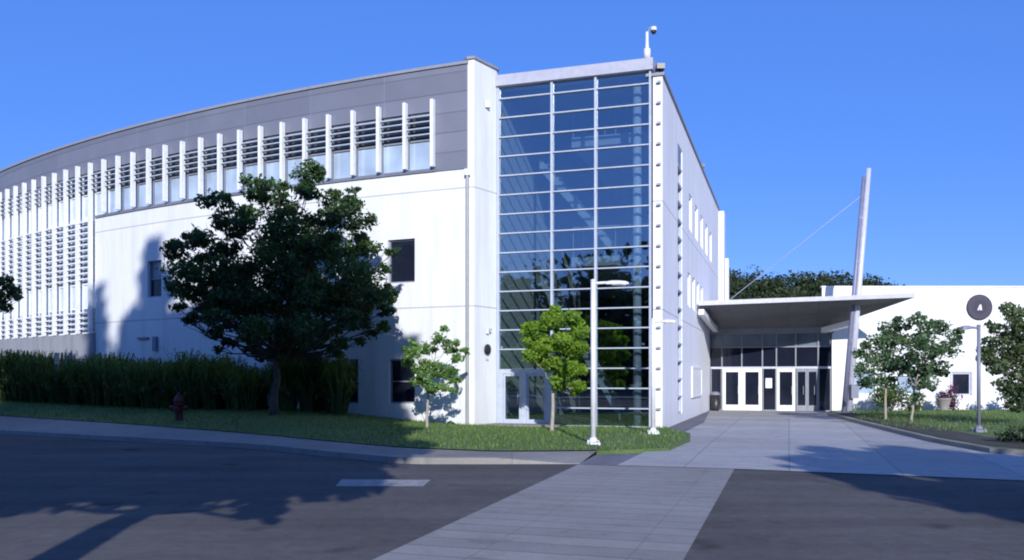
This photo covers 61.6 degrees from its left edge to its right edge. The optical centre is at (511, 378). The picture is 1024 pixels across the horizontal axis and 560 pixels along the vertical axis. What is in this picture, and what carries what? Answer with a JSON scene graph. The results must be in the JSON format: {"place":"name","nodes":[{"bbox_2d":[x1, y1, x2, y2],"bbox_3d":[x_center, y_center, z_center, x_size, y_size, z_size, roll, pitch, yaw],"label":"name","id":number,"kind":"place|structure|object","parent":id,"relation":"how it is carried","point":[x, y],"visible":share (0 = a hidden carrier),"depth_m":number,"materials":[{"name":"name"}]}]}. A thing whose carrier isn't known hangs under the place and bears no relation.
{"place":"outdoors","nodes":[
{"label":"outdoors","id":0,"kind":"place"},
{"bbox_2d":[0,416,595,461],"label":"pavement","id":1,"kind":"structure","parent":0,"point":[53,425],"depth_m":20.82,"materials":[{"name":"concrete"}]},
{"bbox_2d":[0,410,733,462],"bbox_3d":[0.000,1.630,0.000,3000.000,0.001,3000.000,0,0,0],"label":"ground","id":2,"kind":"structure","parent":0,"point":[593,454],"depth_m":21.91,"materials":[{"name":"grey concrete"}]},
{"bbox_2d":[0,56,728,427],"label":"campus building","id":3,"kind":"structure","parent":2,"relation":"on","point":[518,202],"depth_m":29.71,"materials":[{"name":"concrete"}]},
{"bbox_2d":[0,238,4,339],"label":"window","id":4,"kind":"structure","parent":3,"relation":"in","point":[3,313],"depth_m":40.84,"materials":[{"name":"white metal"}]},
{"bbox_2d":[2,200,4,238],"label":"window","id":5,"kind":"structure","parent":3,"relation":"in","point":[3,216],"depth_m":40.84,"materials":[{"name":"white metal"}]},
{"bbox_2d":[0,197,12,235],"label":"window","id":6,"kind":"structure","parent":3,"relation":"in","point":[11,217],"depth_m":40.16,"materials":[{"name":"white metal"}]},
{"bbox_2d":[0,236,12,338],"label":"window","id":7,"kind":"structure","parent":3,"relation":"in","point":[11,241],"depth_m":40.16,"materials":[{"name":"white metal"}]},
{"bbox_2d":[8,194,21,235],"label":"window","id":8,"kind":"structure","parent":3,"relation":"in","point":[19,211],"depth_m":39.53,"materials":[{"name":"white metal"}]},
{"bbox_2d":[8,234,21,338],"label":"window","id":9,"kind":"structure","parent":3,"relation":"in","point":[19,239],"depth_m":39.53,"materials":[{"name":"white metal"}]},
{"bbox_2d":[16,191,30,231],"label":"window","id":10,"kind":"structure","parent":3,"relation":"in","point":[28,208],"depth_m":38.88,"materials":[{"name":"white metal"}]},
{"bbox_2d":[16,231,30,337],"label":"window","id":11,"kind":"structure","parent":3,"relation":"in","point":[28,242],"depth_m":38.88,"materials":[{"name":"white metal"}]},
{"bbox_2d":[25,188,39,230],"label":"window","id":12,"kind":"structure","parent":3,"relation":"in","point":[37,205],"depth_m":38.27,"materials":[{"name":"white metal"}]},
{"bbox_2d":[25,229,39,336],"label":"window","id":13,"kind":"structure","parent":3,"relation":"in","point":[38,234],"depth_m":38.27,"materials":[{"name":"white metal"}]},
{"bbox_2d":[34,185,49,228],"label":"window","id":14,"kind":"structure","parent":3,"relation":"in","point":[47,193],"depth_m":37.66,"materials":[{"name":"white metal"}]},
{"bbox_2d":[34,227,49,336],"bbox_3d":[-20.627,-4.247,37.739,0.972,4.775,0.300,0,0,38],"label":"window","id":15,"kind":"structure","parent":3,"relation":"in","point":[47,232],"depth_m":37.66,"materials":[{"name":"white metal"}]},
{"bbox_2d":[44,182,60,225],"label":"window","id":16,"kind":"structure","parent":3,"relation":"in","point":[58,190],"depth_m":37.09,"materials":[{"name":"white metal"}]},
{"bbox_2d":[44,224,60,335],"bbox_3d":[-19.851,-4.247,37.137,0.972,4.775,0.300,0,0,37],"label":"window","id":17,"kind":"structure","parent":3,"relation":"in","point":[50,227],"depth_m":37.09,"materials":[{"name":"white metal"}]},
{"bbox_2d":[55,179,71,223],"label":"window","id":18,"kind":"structure","parent":3,"relation":"in","point":[69,187],"depth_m":36.50,"materials":[{"name":"white metal"}]},
{"bbox_2d":[55,222,71,334],"bbox_3d":[-19.066,-4.247,36.545,0.972,4.775,0.300,0,0,37],"label":"window","id":19,"kind":"structure","parent":3,"relation":"in","point":[61,225],"depth_m":36.51,"materials":[{"name":"white metal"}]},
{"bbox_2d":[66,176,83,220],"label":"window","id":20,"kind":"structure","parent":3,"relation":"in","point":[73,179],"depth_m":35.92,"materials":[{"name":"white metal"}]},
{"bbox_2d":[66,219,83,334],"bbox_3d":[-18.274,-4.247,35.963,0.972,4.775,0.300,0,0,36],"label":"window","id":21,"kind":"structure","parent":3,"relation":"in","point":[72,224],"depth_m":35.92,"materials":[{"name":"white metal"}]},
{"bbox_2d":[78,217,95,333],"bbox_3d":[-17.475,-4.247,35.391,0.972,4.775,0.300,0,0,35],"label":"window","id":22,"kind":"structure","parent":3,"relation":"in","point":[85,221],"depth_m":35.34,"materials":[{"name":"white metal"}]},
{"bbox_2d":[78,172,96,218],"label":"window","id":23,"kind":"structure","parent":3,"relation":"in","point":[85,177],"depth_m":35.37,"materials":[{"name":"white metal"}]},
{"bbox_2d":[91,169,109,214],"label":"window","id":24,"kind":"structure","parent":3,"relation":"in","point":[98,173],"depth_m":34.91,"materials":[{"name":"white metal"}]},
{"bbox_2d":[104,166,123,212],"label":"window","id":25,"kind":"structure","parent":3,"relation":"in","point":[112,171],"depth_m":34.42,"materials":[{"name":"glass"}]},
{"bbox_2d":[119,162,138,209],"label":"window","id":26,"kind":"structure","parent":3,"relation":"in","point":[126,168],"depth_m":33.90,"materials":[{"name":"blue glass"}]},
{"bbox_2d":[134,159,154,207],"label":"window","id":27,"kind":"structure","parent":3,"relation":"in","point":[142,165],"depth_m":33.34,"materials":[{"name":"glass"}]},
{"bbox_2d":[137,337,157,350],"bbox_3d":[-14.035,-1.325,33.018,1.202,0.550,0.117,0,0,32],"label":"hose cabinet","id":28,"kind":"object","parent":3,"relation":"attached to","point":[154,343],"visible":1,"depth_m":32.71,"materials":[{"name":"metal"}]},
{"bbox_2d":[150,260,160,296],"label":"window","id":29,"kind":"structure","parent":3,"relation":"in","point":[155,278],"depth_m":33.07,"materials":[{"name":"glass"}]},
{"bbox_2d":[149,155,170,204],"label":"window","id":30,"kind":"structure","parent":3,"relation":"in","point":[158,161],"depth_m":32.82,"materials":[{"name":"blue glass"}]},
{"bbox_2d":[166,152,188,201],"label":"window","id":31,"kind":"structure","parent":3,"relation":"in","point":[175,159],"depth_m":32.30,"materials":[{"name":"glass"}]},
{"bbox_2d":[183,148,206,198],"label":"window","id":32,"kind":"structure","parent":3,"relation":"in","point":[193,155],"depth_m":31.80,"materials":[{"name":"blue glass"}]},
{"bbox_2d":[202,145,225,194],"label":"window","id":33,"kind":"structure","parent":3,"relation":"in","point":[211,154],"depth_m":31.31,"materials":[{"name":"clear glass"}]},
{"bbox_2d":[221,141,245,192],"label":"window","id":34,"kind":"structure","parent":3,"relation":"in","point":[231,149],"depth_m":30.84,"materials":[{"name":"glass"}]},
{"bbox_2d":[241,138,265,190],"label":"window","id":35,"kind":"structure","parent":3,"relation":"in","point":[251,148],"depth_m":30.34,"materials":[{"name":"clear glass"}]},
{"bbox_2d":[262,134,287,183],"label":"window","id":36,"kind":"structure","parent":3,"relation":"in","point":[272,144],"depth_m":29.89,"materials":[{"name":"glass"}]},
{"bbox_2d":[283,130,309,184],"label":"window","id":37,"kind":"structure","parent":3,"relation":"in","point":[294,141],"depth_m":29.49,"materials":[{"name":"glass"}]},
{"bbox_2d":[306,127,333,181],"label":"window","id":38,"kind":"structure","parent":3,"relation":"in","point":[317,137],"depth_m":28.98,"materials":[{"name":"glass"}]},
{"bbox_2d":[330,123,357,178],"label":"window","id":39,"kind":"structure","parent":3,"relation":"in","point":[341,134],"depth_m":28.62,"materials":[{"name":"glass"}]},
{"bbox_2d":[342,359,357,402],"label":"window","id":40,"kind":"structure","parent":3,"relation":"in","point":[354,399],"depth_m":28.49,"materials":[{"name":"black glass"}]},
{"bbox_2d":[355,119,383,176],"bbox_3d":[-4.681,-7.542,28.110,0.972,1.807,0.310,0,0,24],"label":"window","id":41,"kind":"structure","parent":3,"relation":"in","point":[366,130],"depth_m":28.21,"materials":[{"name":"glass"}]},
{"bbox_2d":[380,116,409,173],"bbox_3d":[-3.781,-7.542,27.715,0.972,1.807,0.310,0,0,23],"label":"window","id":42,"kind":"structure","parent":3,"relation":"in","point":[392,127],"depth_m":27.81,"materials":[{"name":"clear glass"}]},
{"bbox_2d":[389,239,414,282],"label":"window","id":43,"kind":"structure","parent":3,"relation":"in","point":[403,264],"depth_m":27.75,"materials":[{"name":"black glass"}]},
{"bbox_2d":[390,359,414,403],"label":"window","id":44,"kind":"structure","parent":3,"relation":"in","point":[401,390],"depth_m":27.78,"materials":[{"name":"black glass"}]},
{"bbox_2d":[407,113,434,170],"bbox_3d":[-2.876,-7.542,27.332,0.972,1.807,0.310,0,0,23],"label":"window","id":45,"kind":"structure","parent":3,"relation":"in","point":[419,136],"depth_m":27.44,"materials":[{"name":"clear glass"}]},
{"bbox_2d":[484,344,490,359],"bbox_3d":[-0.780,-0.844,27.144,0.143,0.487,0.340,0,0,35],"label":"alarm bell","id":46,"kind":"object","parent":3,"relation":"attached to","point":[487,349],"visible":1,"depth_m":27.09,"materials":[{"name":"black plastic"}]},
{"bbox_2d":[485,101,489,107],"bbox_3d":[-0.766,-8.660,27.126,0.140,0.200,0.116,0,0,0],"label":"wall light","id":47,"kind":"object","parent":3,"relation":"attached to","point":[487,104],"visible":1,"depth_m":27.08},
{"bbox_2d":[503,374,520,422],"bbox_3d":[0.006,0.660,27.531,0.602,1.630,0.135,0,0,18],"label":"door","id":48,"kind":"structure","parent":3,"relation":"in","point":[505,420],"depth_m":27.55,"materials":[{"name":"white metal"}]},
{"bbox_2d":[527,374,545,423],"bbox_3d":[0.782,0.660,27.281,0.652,1.630,0.135,0,0,18],"label":"door","id":49,"kind":"structure","parent":3,"relation":"in","point":[529,421],"depth_m":27.27,"materials":[{"name":"white metal"}]},
{"bbox_2d":[643,26,656,57],"bbox_3d":[4.212,-10.236,26.189,0.408,1.011,0.218,0,0,20],"label":"security camera","id":50,"kind":"object","parent":3,"relation":"on","point":[647,49],"visible":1,"depth_m":26.16,"materials":[{"name":"paint"}]},
{"bbox_2d":[655,63,664,71],"bbox_3d":[4.521,-9.435,26.213,0.240,0.280,0.320,0,0,0],"label":"security camera","id":51,"kind":"object","parent":3,"relation":"on","point":[659,67],"visible":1,"depth_m":26.08,"materials":[{"name":"white plastic"}]},
{"bbox_2d":[678,146,681,413],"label":"window","id":52,"kind":"structure","parent":3,"relation":"in","point":[679,151],"depth_m":30.83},
{"bbox_2d":[688,274,688,306],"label":"window","id":53,"kind":"structure","parent":3,"relation":"in","point":[688,274],"depth_m":33.35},
{"bbox_2d":[689,195,690,230],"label":"window","id":54,"kind":"structure","parent":3,"relation":"in","point":[689,195],"depth_m":33.92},
{"bbox_2d":[692,278,693,309],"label":"window","id":55,"kind":"structure","parent":3,"relation":"in","point":[692,278],"depth_m":34.97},
{"bbox_2d":[695,206,696,239],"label":"window","id":56,"kind":"structure","parent":3,"relation":"in","point":[695,206],"depth_m":36.06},
{"bbox_2d":[691,367,701,397],"bbox_3d":[7.618,0.140,35.397,0.058,1.220,3.741,0,0,18],"label":"wall board","id":57,"kind":"object","parent":3,"relation":"attached to","point":[696,381],"depth_m":35.17,"materials":[{"name":"white metal"}]},
{"bbox_2d":[697,283,697,312],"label":"window","id":58,"kind":"structure","parent":3,"relation":"in","point":[697,283],"depth_m":36.59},
{"bbox_2d":[701,217,701,247],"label":"window","id":59,"kind":"structure","parent":3,"relation":"in","point":[701,217],"depth_m":38.21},
{"bbox_2d":[705,224,706,254],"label":"window","id":60,"kind":"structure","parent":3,"relation":"in","point":[705,224],"depth_m":40.35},
{"bbox_2d":[0,398,1023,453],"bbox_3d":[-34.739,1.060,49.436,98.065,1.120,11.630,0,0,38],"label":"lawn","id":61,"kind":"structure","parent":0,"point":[685,439],"depth_m":23.31,"materials":[{"name":"green plant"}]},
{"bbox_2d":[0,273,23,313],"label":"maple tree","id":62,"kind":"object","parent":61,"relation":"on","point":[11,290],"visible":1,"depth_m":26.18,"materials":[{"name":"green plant"}]},
{"bbox_2d":[54,353,59,403],"bbox_3d":[-15.850,0.000,29.965,0.160,1.800,0.130,0,0,0],"label":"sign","id":63,"kind":"object","parent":61,"relation":"on","point":[56,358],"visible":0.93,"depth_m":29.90,"materials":[{"name":"grey metal"}]},
{"bbox_2d":[0,347,271,410],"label":"hedge","id":64,"kind":"object","parent":61,"relation":"on","point":[204,383],"visible":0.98,"depth_m":28.30,"materials":[{"name":"green plant"}]},
{"bbox_2d":[169,392,188,420],"bbox_3d":[-9.613,0.873,24.735,0.467,0.955,0.464,0,0,40],"label":"fire hydrant","id":65,"kind":"object","parent":61,"relation":"on","point":[177,408],"visible":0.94,"depth_m":24.65,"materials":[{"name":"red metal"}]},
{"bbox_2d":[155,155,401,414],"bbox_3d":[-6.710,-2.530,25.448,6.937,7.493,5.774,0,0,0],"label":"maple tree","id":66,"kind":"object","parent":61,"relation":"on","point":[291,249],"visible":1,"depth_m":24.07,"materials":[{"name":"green plant"}]},
{"bbox_2d":[257,358,306,410],"bbox_3d":[-7.072,0.094,26.984,2.341,1.812,2.198,0,0,0],"label":"grass plant","id":67,"kind":"object","parent":61,"relation":"on","point":[287,397],"depth_m":26.67,"materials":[{"name":"green plant"}]},
{"bbox_2d":[287,351,335,411],"bbox_3d":[-6.219,0.071,27.179,2.599,1.918,2.178,0,0,-33],"label":"grass plant","id":68,"kind":"object","parent":61,"relation":"on","point":[308,402],"depth_m":26.76,"materials":[{"name":"green plant"}]},
{"bbox_2d":[310,358,365,413],"bbox_3d":[-5.383,0.195,26.666,2.274,1.770,2.509,0,0,0],"label":"grass plant","id":69,"kind":"object","parent":61,"relation":"on","point":[337,393],"depth_m":26.28,"materials":[{"name":"green plant"}]},
{"bbox_2d":[401,324,469,426],"bbox_3d":[-2.224,0.027,24.605,2.079,3.116,1.575,0,0,0],"label":"sapling tree","id":70,"kind":"object","parent":61,"relation":"on","point":[439,370],"visible":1,"depth_m":24.41,"materials":[{"name":"green plant"}]},
{"bbox_2d":[518,305,590,431],"bbox_3d":[1.195,-0.257,24.160,2.020,3.778,1.927,0,0,0],"label":"lime tree","id":71,"kind":"object","parent":61,"relation":"on","point":[540,344],"visible":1,"depth_m":23.75,"materials":[{"name":"green plant"}]},
{"bbox_2d":[586,279,628,444],"bbox_3d":[2.165,-0.370,19.450,0.950,3.770,0.300,0,0,0],"label":"street lamp","id":72,"kind":"object","parent":61,"relation":"on","point":[593,438],"visible":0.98,"depth_m":19.40,"materials":[{"name":"metal"}]},
{"bbox_2d":[647,318,675,433],"bbox_3d":[4.045,-0.060,23.200,0.770,3.150,0.300,0,0,0],"label":"street lamp","id":73,"kind":"object","parent":61,"relation":"on","point":[653,430],"visible":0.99,"depth_m":23.15,"materials":[{"name":"metal"}]},
{"bbox_2d":[0,434,1023,559],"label":"road","id":74,"kind":"structure","parent":0,"point":[73,499],"depth_m":10.66,"materials":[{"name":"grey asphalt"}]},
{"bbox_2d":[0,429,580,463],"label":"kerb","id":75,"kind":"structure","parent":74,"relation":"on","point":[408,460],"depth_m":18.10,"materials":[{"name":"concrete"}]},
{"bbox_2d":[336,479,429,485],"bbox_3d":[-1.990,1.595,13.160,1.420,0.001,0.880,0,0,0],"label":"road marking","id":76,"kind":"object","parent":74,"relation":"on","point":[359,482],"visible":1,"depth_m":13.19,"materials":[{"name":"paint"}]},
{"bbox_2d":[373,465,733,559],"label":"crossing","id":77,"kind":"object","parent":74,"relation":"on","point":[592,512],"visible":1,"depth_m":9.66,"materials":[{"name":"concrete"}]},
{"bbox_2d":[0,0,1023,285],"label":"sky","id":78,"kind":"structure","parent":0,"point":[786,106],"materials":[{"name":"blue"}]},
{"bbox_2d":[578,411,708,465],"bbox_3d":[6.086,1.568,28.634,1.471,0.046,27.234,0,0,18],"label":"apron","id":79,"kind":"object","parent":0,"point":[617,459],"visible":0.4,"depth_m":17.61,"materials":[{"name":"concrete"}]},
{"bbox_2d":[729,281,819,298],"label":"hill","id":80,"kind":"structure","parent":0,"point":[788,291],"depth_m":162.25,"materials":[{"name":"green plant"}]},
{"bbox_2d":[729,265,906,299],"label":"woodland","id":81,"kind":"object","parent":80,"relation":"on","point":[768,287],"visible":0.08,"depth_m":159.81,"materials":[{"name":"green plant"}]},
{"bbox_2d":[618,410,1023,479],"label":"plaza","id":82,"kind":"structure","parent":0,"point":[812,441],"depth_m":18.41,"materials":[{"name":"concrete"}]},
{"bbox_2d":[711,392,719,410],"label":"litter bin","id":83,"kind":"object","parent":82,"relation":"on","point":[715,401],"visible":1,"depth_m":41.05,"materials":[{"name":"black metal"}]},
{"bbox_2d":[710,327,833,411],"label":"entrance lobby","id":84,"kind":"object","parent":82,"relation":"on","point":[794,364],"visible":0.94,"depth_m":40.90,"materials":[{"name":"glass"}]},
{"bbox_2d":[722,369,741,409],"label":"door","id":85,"kind":"structure","parent":84,"relation":"in","point":[731,378],"depth_m":41.44,"materials":[{"name":"white metal"}]},
{"bbox_2d":[742,369,761,410],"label":"door","id":86,"kind":"structure","parent":84,"relation":"in","point":[751,378],"depth_m":41.16,"materials":[{"name":"white metal"}]},
{"bbox_2d":[765,378,771,387],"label":"notice","id":87,"kind":"object","parent":84,"relation":"attached to","point":[768,382],"visible":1,"depth_m":40.96,"materials":[{"name":"paper"}]},
{"bbox_2d":[777,369,794,410],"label":"door","id":88,"kind":"structure","parent":84,"relation":"in","point":[785,377],"depth_m":40.68,"materials":[{"name":"white metal"}]},
{"bbox_2d":[796,369,806,410],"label":"door","id":89,"kind":"structure","parent":84,"relation":"in","point":[801,374],"depth_m":40.47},
{"bbox_2d":[807,369,817,410],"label":"door","id":90,"kind":"structure","parent":84,"relation":"in","point":[812,374],"depth_m":40.33,"materials":[{"name":"grey metal"}]},
{"bbox_2d":[698,168,914,412],"bbox_3d":[12.338,-3.788,38.551,9.223,10.680,6.098,0,0,0],"label":"entrance canopy","id":91,"kind":"object","parent":82,"relation":"on","point":[827,314],"visible":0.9,"depth_m":37.25,"materials":[{"name":"metal"}]},
{"bbox_2d":[827,412,1023,454],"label":"kerb","id":92,"kind":"structure","parent":82,"relation":"on","point":[982,448],"depth_m":20.66,"materials":[{"name":"concrete"}]},
{"bbox_2d":[820,286,1023,410],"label":"building","id":93,"kind":"structure","parent":0,"point":[946,303],"depth_m":40.15,"materials":[{"name":"white paint"}]},
{"bbox_2d":[854,369,875,394],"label":"window","id":94,"kind":"structure","parent":93,"relation":"in","point":[862,391],"depth_m":40.28,"materials":[{"name":"glass"}]},
{"bbox_2d":[896,374,917,394],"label":"window","id":95,"kind":"structure","parent":93,"relation":"in","point":[902,379],"depth_m":40.28,"materials":[{"name":"glass"}]},
{"bbox_2d":[950,371,972,394],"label":"window","id":96,"kind":"structure","parent":93,"relation":"in","point":[964,379],"depth_m":40.28,"materials":[{"name":"metal"}]},
{"bbox_2d":[966,294,991,319],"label":"wall seal","id":97,"kind":"object","parent":93,"relation":"attached to","point":[979,307],"depth_m":40.09,"materials":[{"name":"grey metal"}]},
{"bbox_2d":[831,410,1023,449],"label":"lawn beside entrance","id":98,"kind":"structure","parent":0,"point":[989,434],"depth_m":29.30,"materials":[{"name":"green plant"}]},
{"bbox_2d":[865,384,911,411],"bbox_3d":[16.959,0.826,38.403,2.122,1.406,1.914,0,0,0],"label":"shrub","id":99,"kind":"object","parent":98,"relation":"on","point":[895,395],"visible":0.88,"depth_m":38.21,"materials":[{"name":"green plant"}]},
{"bbox_2d":[905,395,926,411],"bbox_3d":[17.910,1.175,37.990,0.900,0.968,0.956,0,0,0],"label":"shrub","id":100,"kind":"object","parent":98,"relation":"on","point":[918,406],"visible":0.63,"depth_m":37.88,"materials":[{"name":"green plant"}]},
{"bbox_2d":[892,311,965,421],"bbox_3d":[14.128,-0.347,28.941,2.162,3.883,3.152,0,0,34],"label":"ornamental tree","id":101,"kind":"object","parent":98,"relation":"on","point":[925,371],"visible":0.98,"depth_m":28.65,"materials":[{"name":"green plant"}]},
{"bbox_2d":[835,412,1023,447],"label":"mulch bed","id":102,"kind":"object","parent":98,"relation":"on","point":[967,437],"visible":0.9,"depth_m":21.95,"materials":[{"name":"brown soil"}]},
{"bbox_2d":[851,316,920,418],"bbox_3d":[12.981,-0.297,29.562,2.464,3.776,2.031,0,0,20],"label":"ornamental tree","id":103,"kind":"object","parent":102,"relation":"on","point":[895,337],"visible":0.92,"depth_m":29.60,"materials":[{"name":"green plant"}]},
{"bbox_2d":[993,424,1023,442],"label":"shrub","id":104,"kind":"object","parent":102,"relation":"on","point":[1008,436],"visible":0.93,"depth_m":19.22,"materials":[{"name":"green plant"}]},
{"bbox_2d":[936,391,951,410],"bbox_3d":[19.550,0.989,38.900,0.660,0.922,0.660,0,0,0],"label":"stone pot","id":105,"kind":"object","parent":98,"relation":"on","point":[943,402],"visible":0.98,"depth_m":38.73,"materials":[{"name":"grey stone"}]},
{"bbox_2d":[946,380,962,410],"bbox_3d":[20.124,0.863,39.222,0.687,1.611,0.779,0,0,0],"label":"shrub","id":106,"kind":"object","parent":98,"relation":"on","point":[953,405],"visible":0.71,"depth_m":39.09,"materials":[{"name":"purple plant"}]},
{"bbox_2d":[960,324,986,431],"bbox_3d":[12.485,-0.010,23.300,0.650,2.920,0.300,0,0,0],"label":"street lamp","id":107,"kind":"object","parent":98,"relation":"on","point":[978,426],"visible":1,"depth_m":23.26,"materials":[{"name":"metal"}]},
{"bbox_2d":[975,301,1023,412],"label":"broadleaf tree","id":108,"kind":"object","parent":98,"relation":"on","point":[1012,356],"visible":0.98,"depth_m":26.50,"materials":[{"name":"green plant"}]},
{"bbox_2d":[995,384,1023,411],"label":"shrub","id":109,"kind":"object","parent":98,"relation":"on","point":[1004,395],"visible":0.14,"depth_m":37.69,"materials":[{"name":"green plant"}]}
]}

